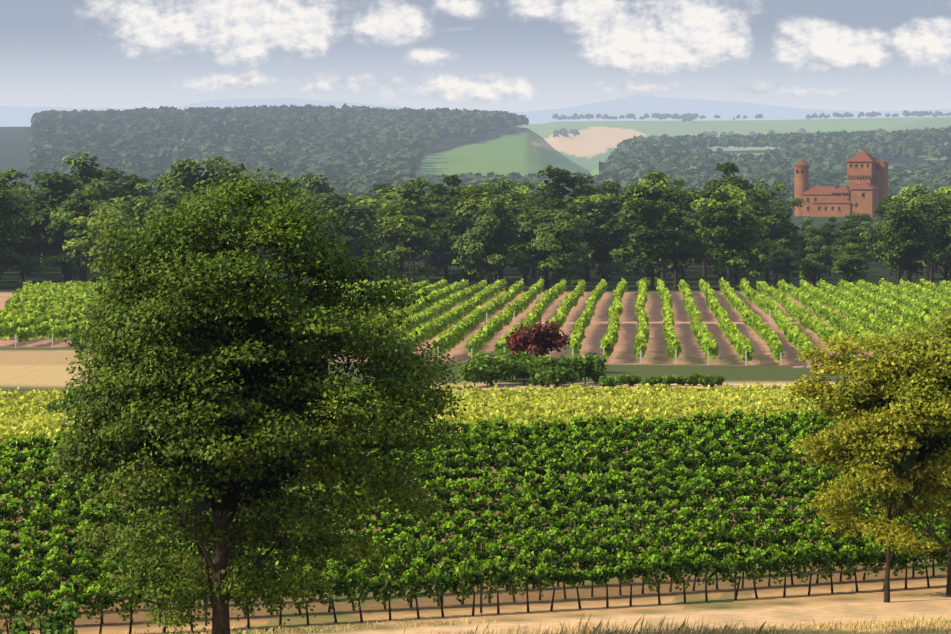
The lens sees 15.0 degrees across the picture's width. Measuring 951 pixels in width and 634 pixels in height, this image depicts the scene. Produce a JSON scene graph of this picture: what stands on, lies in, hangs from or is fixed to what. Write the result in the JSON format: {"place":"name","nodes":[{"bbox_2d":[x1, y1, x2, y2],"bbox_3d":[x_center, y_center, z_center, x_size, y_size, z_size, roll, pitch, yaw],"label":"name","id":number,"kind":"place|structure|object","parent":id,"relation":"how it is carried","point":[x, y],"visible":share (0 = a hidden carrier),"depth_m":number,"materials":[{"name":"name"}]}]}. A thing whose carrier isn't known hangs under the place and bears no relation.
{"place":"outdoors","nodes":[
{"label":"outdoors","id":0,"kind":"place"},
{"bbox_2d":[0,117,950,633],"bbox_3d":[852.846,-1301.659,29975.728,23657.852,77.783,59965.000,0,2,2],"label":"ground","id":1,"kind":"structure","parent":0,"point":[40,363],"depth_m":275.91,"materials":[{"name":"brown soil"}]},
{"bbox_2d":[0,176,19,265],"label":"tree","id":2,"kind":"object","parent":1,"relation":"on","point":[10,202],"visible":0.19,"depth_m":540.88,"materials":[{"name":"green plant"}]},
{"bbox_2d":[0,187,30,279],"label":"tree","id":3,"kind":"object","parent":1,"relation":"on","point":[7,241],"visible":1,"depth_m":527.01,"materials":[{"name":"green plant"}]},
{"bbox_2d":[0,167,34,253],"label":"tree","id":4,"kind":"object","parent":1,"relation":"on","point":[25,201],"visible":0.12,"depth_m":593.98,"materials":[{"name":"green plant"}]},
{"bbox_2d":[9,613,33,633],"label":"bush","id":5,"kind":"object","parent":1,"relation":"on","point":[21,627],"visible":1,"depth_m":109.57,"materials":[{"name":"green plant"}]},
{"bbox_2d":[0,204,53,282],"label":"tree","id":6,"kind":"object","parent":1,"relation":"on","point":[28,240],"visible":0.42,"depth_m":567.88,"materials":[{"name":"green plant"}]},
{"bbox_2d":[9,188,56,271],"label":"tree","id":7,"kind":"object","parent":1,"relation":"on","point":[33,194],"depth_m":644.54,"materials":[{"name":"green plant"}]},
{"bbox_2d":[25,248,47,276],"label":"tree","id":8,"kind":"object","parent":1,"relation":"on","point":[39,268],"visible":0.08,"depth_m":614.13,"materials":[{"name":"green plant"}]},
{"bbox_2d":[23,171,90,282],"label":"tree","id":9,"kind":"object","parent":1,"relation":"on","point":[60,189],"visible":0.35,"depth_m":566.17,"materials":[{"name":"green plant"}]},
{"bbox_2d":[32,598,85,633],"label":"grapevine","id":10,"kind":"object","parent":1,"relation":"on","point":[60,624],"visible":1,"depth_m":109.57,"materials":[{"name":"green plant"}]},
{"bbox_2d":[46,398,72,412],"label":"bush","id":11,"kind":"object","parent":1,"relation":"on","point":[57,404],"visible":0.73,"depth_m":228.68,"materials":[{"name":"green plant"}]},
{"bbox_2d":[61,382,91,408],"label":"bush","id":12,"kind":"object","parent":1,"relation":"on","point":[68,395],"visible":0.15,"depth_m":231.26,"materials":[{"name":"green plant"}]},
{"bbox_2d":[36,151,124,280],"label":"tree","id":13,"kind":"object","parent":1,"relation":"on","point":[85,170],"visible":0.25,"depth_m":583.01,"materials":[{"name":"green plant"}]},
{"bbox_2d":[48,187,113,282],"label":"tree","id":14,"kind":"object","parent":1,"relation":"on","point":[63,217],"visible":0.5,"depth_m":539.54,"materials":[{"name":"green plant"}]},
{"bbox_2d":[50,177,136,283],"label":"tree","id":15,"kind":"object","parent":1,"relation":"on","point":[99,184],"visible":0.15,"depth_m":554.40,"materials":[{"name":"green plant"}]},
{"bbox_2d":[62,205,142,278],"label":"tree","id":16,"kind":"object","parent":1,"relation":"on","point":[90,250],"visible":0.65,"depth_m":519.51,"materials":[{"name":"green plant"}]},
{"bbox_2d":[80,167,127,200],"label":"tree","id":17,"kind":"object","parent":1,"relation":"on","point":[111,175],"visible":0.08,"depth_m":645.48,"materials":[{"name":"green plant"}]},
{"bbox_2d":[115,174,157,197],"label":"tree","id":18,"kind":"object","parent":1,"relation":"on","point":[130,182],"visible":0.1,"depth_m":629.40,"materials":[{"name":"green plant"}]},
{"bbox_2d":[117,183,156,249],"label":"tree","id":19,"kind":"object","parent":1,"relation":"on","point":[141,187],"visible":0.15,"depth_m":579.62,"materials":[{"name":"green plant"}]},
{"bbox_2d":[125,184,192,269],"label":"tree","id":20,"kind":"object","parent":1,"relation":"on","point":[142,205],"visible":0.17,"depth_m":554.38,"materials":[{"name":"green plant"}]},
{"bbox_2d":[143,188,212,256],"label":"tree","id":21,"kind":"object","parent":1,"relation":"on","point":[172,198],"visible":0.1,"depth_m":522.22,"materials":[{"name":"green plant"}]},
{"bbox_2d":[157,155,254,223],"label":"tree","id":22,"kind":"object","parent":1,"relation":"on","point":[183,174],"visible":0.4,"depth_m":559.82,"materials":[{"name":"green plant"}]},
{"bbox_2d":[46,165,467,633],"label":"tree","id":23,"kind":"object","parent":1,"relation":"on","point":[212,384],"visible":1,"depth_m":112.65,"materials":[{"name":"green plant"}]},
{"bbox_2d":[263,177,310,197],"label":"tree","id":24,"kind":"object","parent":1,"relation":"on","point":[298,181],"visible":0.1,"depth_m":727.68,"materials":[{"name":"green plant"}]},
{"bbox_2d":[289,173,345,280],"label":"tree","id":25,"kind":"object","parent":1,"relation":"on","point":[314,182],"visible":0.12,"depth_m":586.82,"materials":[{"name":"green plant"}]},
{"bbox_2d":[295,192,354,261],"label":"tree","id":26,"kind":"object","parent":1,"relation":"on","point":[338,200],"visible":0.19,"depth_m":568.41,"materials":[{"name":"green plant"}]},
{"bbox_2d":[300,203,379,282],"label":"tree","id":27,"kind":"object","parent":1,"relation":"on","point":[361,212],"visible":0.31,"depth_m":537.08,"materials":[{"name":"green plant"}]},
{"bbox_2d":[312,215,383,281],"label":"tree","id":28,"kind":"object","parent":1,"relation":"on","point":[359,240],"visible":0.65,"depth_m":527.49,"materials":[{"name":"green plant"}]},
{"bbox_2d":[354,186,425,267],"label":"tree","id":29,"kind":"object","parent":1,"relation":"on","point":[375,203],"visible":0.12,"depth_m":577.33,"materials":[{"name":"green plant"}]},
{"bbox_2d":[368,225,426,278],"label":"tree","id":30,"kind":"object","parent":1,"relation":"on","point":[375,232],"visible":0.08,"depth_m":534.95,"materials":[{"name":"green plant"}]},
{"bbox_2d":[368,204,433,274],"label":"tree","id":31,"kind":"object","parent":1,"relation":"on","point":[387,214],"visible":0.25,"depth_m":550.82,"materials":[{"name":"green plant"}]},
{"bbox_2d":[372,214,440,282],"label":"tree","id":32,"kind":"object","parent":1,"relation":"on","point":[406,234],"visible":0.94,"depth_m":523.62,"materials":[{"name":"green plant"}]},
{"bbox_2d":[386,176,455,283],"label":"tree","id":33,"kind":"object","parent":1,"relation":"on","point":[433,214],"visible":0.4,"depth_m":563.54,"materials":[{"name":"green plant"}]},
{"bbox_2d":[0,401,852,485],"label":"vineyard","id":34,"kind":"object","parent":1,"relation":"on","point":[505,436],"visible":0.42,"depth_m":175.05,"materials":[{"name":"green plant"}]},
{"bbox_2d":[0,381,871,458],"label":"vineyard rows","id":35,"kind":"object","parent":1,"relation":"on","point":[519,404],"visible":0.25,"depth_m":214.00,"materials":[{"name":"yellow plant"}]},
{"bbox_2d":[424,183,465,279],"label":"tree","id":36,"kind":"object","parent":1,"relation":"on","point":[445,261],"visible":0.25,"depth_m":591.27,"materials":[{"name":"green plant"}]},
{"bbox_2d":[15,309,885,365],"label":"vineyard posts","id":37,"kind":"object","parent":1,"relation":"on","point":[572,349],"visible":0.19,"depth_m":296.34,"materials":[{"name":"brown wood"}]},
{"bbox_2d":[434,174,469,273],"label":"tree","id":38,"kind":"object","parent":1,"relation":"on","point":[454,181],"visible":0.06,"depth_m":599.67,"materials":[{"name":"green plant"}]},
{"bbox_2d":[438,216,482,281],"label":"tree","id":39,"kind":"object","parent":1,"relation":"on","point":[458,224],"visible":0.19,"depth_m":551.28,"materials":[{"name":"green plant"}]},
{"bbox_2d":[5,543,939,633],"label":"vineyard trunks","id":40,"kind":"object","parent":1,"relation":"on","point":[439,603],"visible":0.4,"depth_m":134.56,"materials":[{"name":"brown wood"}]},
{"bbox_2d":[438,206,506,284],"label":"tree","id":41,"kind":"object","parent":1,"relation":"on","point":[485,210],"visible":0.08,"depth_m":558.77,"materials":[{"name":"green plant"}]},
{"bbox_2d":[439,184,506,281],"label":"tree","id":42,"kind":"object","parent":1,"relation":"on","point":[469,205],"visible":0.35,"depth_m":580.03,"materials":[{"name":"green plant"}]},
{"bbox_2d":[456,360,491,385],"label":"hedge","id":43,"kind":"object","parent":1,"relation":"on","point":[476,373],"visible":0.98,"depth_m":262.54,"materials":[{"name":"green plant"}]},
{"bbox_2d":[0,496,950,627],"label":"vineyard","id":44,"kind":"object","parent":1,"relation":"on","point":[566,571],"visible":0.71,"depth_m":137.22,"materials":[{"name":"green plant"}]},
{"bbox_2d":[0,437,950,555],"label":"vineyard","id":45,"kind":"object","parent":1,"relation":"on","point":[697,483],"visible":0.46,"depth_m":155.94,"materials":[{"name":"green plant"}]},
{"bbox_2d":[0,277,950,362],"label":"vineyard","id":46,"kind":"object","parent":1,"relation":"on","point":[900,306],"visible":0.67,"depth_m":380.90,"materials":[{"name":"green plant"}]},
{"bbox_2d":[20,103,950,200],"bbox_3d":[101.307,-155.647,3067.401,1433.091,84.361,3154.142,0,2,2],"label":"forest","id":47,"kind":"object","parent":1,"relation":"on","point":[366,150],"visible":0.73,"depth_m":2192.85,"materials":[{"name":"green plant"}]},
{"bbox_2d":[467,351,512,385],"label":"hedge","id":48,"kind":"object","parent":1,"relation":"on","point":[498,366],"visible":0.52,"depth_m":265.05,"materials":[{"name":"green plant"}]},
{"bbox_2d":[451,194,529,284],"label":"tree","id":49,"kind":"object","parent":1,"relation":"on","point":[483,236],"visible":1,"depth_m":523.18,"materials":[{"name":"green plant"}]},
{"bbox_2d":[37,612,950,633],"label":"dry grass","id":50,"kind":"structure","parent":1,"relation":"on","point":[742,630],"depth_m":125.83,"materials":[{"name":"beige plant"}]},
{"bbox_2d":[468,210,530,283],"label":"tree","id":51,"kind":"object","parent":1,"relation":"on","point":[506,252],"visible":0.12,"depth_m":533.30,"materials":[{"name":"green plant"}]},
{"bbox_2d":[486,176,532,279],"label":"tree","id":52,"kind":"object","parent":1,"relation":"on","point":[505,183],"visible":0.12,"depth_m":587.80,"materials":[{"name":"green plant"}]},
{"bbox_2d":[493,348,531,380],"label":"hedge","id":53,"kind":"object","parent":1,"relation":"on","point":[512,356],"visible":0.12,"depth_m":270.82,"materials":[{"name":"green plant"}]},
{"bbox_2d":[477,199,551,284],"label":"tree","id":54,"kind":"object","parent":1,"relation":"on","point":[536,207],"visible":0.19,"depth_m":556.63,"materials":[{"name":"green plant"}]},
{"bbox_2d":[507,355,532,383],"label":"hedge","id":55,"kind":"object","parent":1,"relation":"on","point":[517,372],"visible":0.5,"depth_m":266.18,"materials":[{"name":"green plant"}]},
{"bbox_2d":[501,190,538,278],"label":"tree","id":56,"kind":"object","parent":1,"relation":"on","point":[514,197],"visible":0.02,"depth_m":575.92,"materials":[{"name":"green plant"}]},
{"bbox_2d":[504,320,570,357],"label":"shrub","id":57,"kind":"object","parent":1,"relation":"on","point":[540,338],"visible":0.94,"depth_m":279.07,"materials":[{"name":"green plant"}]},
{"bbox_2d":[522,354,567,386],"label":"hedge","id":58,"kind":"object","parent":1,"relation":"on","point":[536,367],"visible":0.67,"depth_m":263.58,"materials":[{"name":"green plant"}]},
{"bbox_2d":[180,511,910,625],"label":"vineyard posts","id":59,"kind":"object","parent":1,"relation":"on","point":[482,585],"visible":0.38,"depth_m":136.42,"materials":[{"name":"brown wood"}]},
{"bbox_2d":[501,209,591,287],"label":"tree","id":60,"kind":"object","parent":1,"relation":"on","point":[524,232],"visible":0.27,"depth_m":534.30,"materials":[{"name":"green plant"}]},
{"bbox_2d":[522,165,595,275],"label":"tree","id":61,"kind":"object","parent":1,"relation":"on","point":[556,187],"visible":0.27,"depth_m":615.39,"materials":[{"name":"green plant"}]},
{"bbox_2d":[539,365,579,385],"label":"hedge","id":62,"kind":"object","parent":1,"relation":"on","point":[557,374],"visible":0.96,"depth_m":262.14,"materials":[{"name":"green plant"}]},
{"bbox_2d":[529,209,593,284],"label":"tree","id":63,"kind":"object","parent":1,"relation":"on","point":[551,238],"visible":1,"depth_m":521.65,"materials":[{"name":"green plant"}]},
{"bbox_2d":[538,199,595,285],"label":"tree","id":64,"kind":"object","parent":1,"relation":"on","point":[555,203],"visible":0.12,"depth_m":553.95,"materials":[{"name":"green plant"}]},
{"bbox_2d":[557,355,585,384],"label":"hedge","id":65,"kind":"object","parent":1,"relation":"on","point":[573,363],"visible":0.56,"depth_m":264.65,"materials":[{"name":"green plant"}]},
{"bbox_2d":[564,172,604,269],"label":"tree","id":66,"kind":"object","parent":1,"relation":"on","point":[584,181],"visible":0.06,"depth_m":654.63,"materials":[{"name":"green plant"}]},
{"bbox_2d":[568,198,602,280],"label":"tree","id":67,"kind":"object","parent":1,"relation":"on","point":[586,270],"visible":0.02,"depth_m":585.33,"materials":[{"name":"green plant"}]},
{"bbox_2d":[569,352,609,383],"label":"hedge","id":68,"kind":"object","parent":1,"relation":"on","point":[593,363],"visible":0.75,"depth_m":266.77,"materials":[{"name":"green plant"}]},
{"bbox_2d":[564,195,628,280],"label":"tree","id":69,"kind":"object","parent":1,"relation":"on","point":[605,237],"visible":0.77,"depth_m":557.43,"materials":[{"name":"green plant"}]},
{"bbox_2d":[574,192,635,280],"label":"tree","id":70,"kind":"object","parent":1,"relation":"on","point":[627,270],"visible":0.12,"depth_m":578.97,"materials":[{"name":"green plant"}]},
{"bbox_2d":[590,181,622,195],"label":"tree","id":71,"kind":"object","parent":1,"relation":"on","point":[610,187],"visible":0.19,"depth_m":699.03,"materials":[{"name":"green plant"}]},
{"bbox_2d":[598,376,618,387],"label":"hedge","id":72,"kind":"object","parent":1,"relation":"on","point":[604,381],"visible":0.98,"depth_m":261.84,"materials":[{"name":"green plant"}]},
{"bbox_2d":[608,171,691,285],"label":"tree","id":73,"kind":"object","parent":1,"relation":"on","point":[664,194],"visible":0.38,"depth_m":551.16,"materials":[{"name":"green plant"}]},
{"bbox_2d":[613,197,688,289],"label":"tree","id":74,"kind":"object","parent":1,"relation":"on","point":[651,242],"visible":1,"depth_m":525.96,"materials":[{"name":"green plant"}]},
{"bbox_2d":[626,173,696,280],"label":"tree","id":75,"kind":"object","parent":1,"relation":"on","point":[662,184],"visible":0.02,"depth_m":573.59,"materials":[{"name":"green plant"}]},
{"bbox_2d":[648,200,705,288],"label":"tree","id":76,"kind":"object","parent":1,"relation":"on","point":[695,246],"visible":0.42,"depth_m":533.23,"materials":[{"name":"green plant"}]},
{"bbox_2d":[660,188,709,280],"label":"tree","id":77,"kind":"object","parent":1,"relation":"on","point":[695,194],"visible":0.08,"depth_m":565.15,"materials":[{"name":"green plant"}]},
{"bbox_2d":[697,375,717,386],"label":"bush","id":78,"kind":"object","parent":1,"relation":"on","point":[706,381],"visible":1,"depth_m":263.63,"materials":[{"name":"green plant"}]},
{"bbox_2d":[697,177,756,279],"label":"tree","id":79,"kind":"object","parent":1,"relation":"on","point":[713,185],"visible":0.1,"depth_m":586.82,"materials":[{"name":"green plant"}]},
{"bbox_2d":[696,191,762,289],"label":"tree","id":80,"kind":"object","parent":1,"relation":"on","point":[729,234],"visible":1,"depth_m":524.39,"materials":[{"name":"green plant"}]},
{"bbox_2d":[691,184,770,283],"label":"tree","id":81,"kind":"object","parent":1,"relation":"on","point":[743,202],"visible":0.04,"depth_m":543.26,"materials":[{"name":"green plant"}]},
{"bbox_2d":[698,206,786,283],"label":"tree","id":82,"kind":"object","parent":1,"relation":"on","point":[761,249],"visible":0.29,"depth_m":535.75,"materials":[{"name":"green plant"}]},
{"bbox_2d":[714,162,772,277],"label":"tree","id":83,"kind":"object","parent":1,"relation":"on","point":[726,168],"visible":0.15,"depth_m":602.58,"materials":[{"name":"green plant"}]},
{"bbox_2d":[751,186,790,272],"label":"tree","id":84,"kind":"object","parent":1,"relation":"on","point":[775,207],"visible":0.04,"depth_m":635.94,"materials":[{"name":"green plant"}]},
{"bbox_2d":[744,210,799,280],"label":"tree","id":85,"kind":"object","parent":1,"relation":"on","point":[779,230],"visible":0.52,"depth_m":578.88,"materials":[{"name":"green plant"}]},
{"bbox_2d":[759,238,792,283],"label":"tree","id":86,"kind":"object","parent":1,"relation":"on","point":[770,259],"visible":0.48,"depth_m":562.60,"materials":[{"name":"green plant"}]},
{"bbox_2d":[774,250,798,283],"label":"tree","id":87,"kind":"object","parent":1,"relation":"on","point":[787,262],"visible":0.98,"depth_m":551.87,"materials":[{"name":"green plant"}]},
{"bbox_2d":[769,182,804,233],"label":"tree","id":88,"kind":"object","parent":1,"relation":"on","point":[778,187],"visible":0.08,"depth_m":745.91,"materials":[{"name":"green plant"}]},
{"bbox_2d":[799,234,832,286],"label":"tree","id":89,"kind":"object","parent":1,"relation":"on","point":[813,259],"visible":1,"depth_m":535.03,"materials":[{"name":"green plant"}]},
{"bbox_2d":[799,227,834,279],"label":"tree","id":90,"kind":"object","parent":1,"relation":"on","point":[812,230],"visible":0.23,"depth_m":590.16,"materials":[{"name":"green plant"}]},
{"bbox_2d":[826,229,849,277],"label":"tree","id":91,"kind":"object","parent":1,"relation":"on","point":[839,234],"visible":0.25,"depth_m":576.53,"materials":[{"name":"green plant"}]},
{"bbox_2d":[794,150,888,216],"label":"castle","id":92,"kind":"structure","parent":1,"relation":"on","point":[866,191],"depth_m":1090.02,"materials":[{"name":"brick"}]},
{"bbox_2d":[832,243,867,281],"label":"tree","id":93,"kind":"object","parent":1,"relation":"on","point":[846,265],"visible":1,"depth_m":521.52,"materials":[{"name":"green plant"}]},
{"bbox_2d":[836,221,863,236],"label":"tree","id":94,"kind":"object","parent":1,"relation":"on","point":[846,226],"visible":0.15,"depth_m":664.46,"materials":[{"name":"green plant"}]},
{"bbox_2d":[835,229,872,283],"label":"tree","id":95,"kind":"object","parent":1,"relation":"on","point":[852,239],"visible":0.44,"depth_m":558.90,"materials":[{"name":"green plant"}]},
{"bbox_2d":[841,244,868,281],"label":"tree","id":96,"kind":"object","parent":1,"relation":"on","point":[858,253],"visible":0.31,"depth_m":552.86,"materials":[{"name":"green plant"}]},
{"bbox_2d":[842,212,874,227],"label":"tree","id":97,"kind":"object","parent":1,"relation":"on","point":[863,217],"visible":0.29,"depth_m":731.19,"materials":[{"name":"green plant"}]},
{"bbox_2d":[787,331,950,602],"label":"tree","id":98,"kind":"object","parent":1,"relation":"on","point":[878,448],"visible":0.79,"depth_m":134.11,"materials":[{"name":"yellow plant"}]},
{"bbox_2d":[862,215,903,278],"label":"tree","id":99,"kind":"object","parent":1,"relation":"on","point":[871,234],"depth_m":590.12,"materials":[{"name":"green plant"}]},
{"bbox_2d":[860,194,910,278],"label":"tree","id":100,"kind":"object","parent":1,"relation":"on","point":[882,211],"visible":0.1,"depth_m":596.93,"materials":[{"name":"green plant"}]},
{"bbox_2d":[831,304,950,596],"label":"tree","id":101,"kind":"object","parent":1,"relation":"on","point":[933,345],"visible":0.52,"depth_m":134.16,"materials":[{"name":"yellow plant"}]},
{"bbox_2d":[872,200,929,285],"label":"tree","id":102,"kind":"object","parent":1,"relation":"on","point":[896,206],"visible":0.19,"depth_m":538.67,"materials":[{"name":"green plant"}]},
{"bbox_2d":[876,208,936,281],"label":"tree","id":103,"kind":"object","parent":1,"relation":"on","point":[908,240],"visible":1,"depth_m":522.89,"materials":[{"name":"green plant"}]},
{"bbox_2d":[892,183,950,278],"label":"tree","id":104,"kind":"object","parent":1,"relation":"on","point":[914,192],"visible":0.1,"depth_m":596.63,"materials":[{"name":"green plant"}]},
{"bbox_2d":[903,194,950,281],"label":"tree","id":105,"kind":"object","parent":1,"relation":"on","point":[921,204],"visible":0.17,"depth_m":573.16,"materials":[{"name":"green plant"}]},
{"bbox_2d":[912,195,950,281],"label":"tree","id":106,"kind":"object","parent":1,"relation":"on","point":[941,231],"visible":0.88,"depth_m":545.65,"materials":[{"name":"green plant"}]},
{"bbox_2d":[0,95,950,126],"bbox_3d":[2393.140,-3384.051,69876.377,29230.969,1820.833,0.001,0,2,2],"label":"hills","id":107,"kind":"structure","parent":0,"point":[637,106],"depth_m":69828.98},
{"bbox_2d":[0,0,950,111],"label":"sky","id":108,"kind":"structure","parent":0,"point":[489,55],"materials":[{"name":"blue"}]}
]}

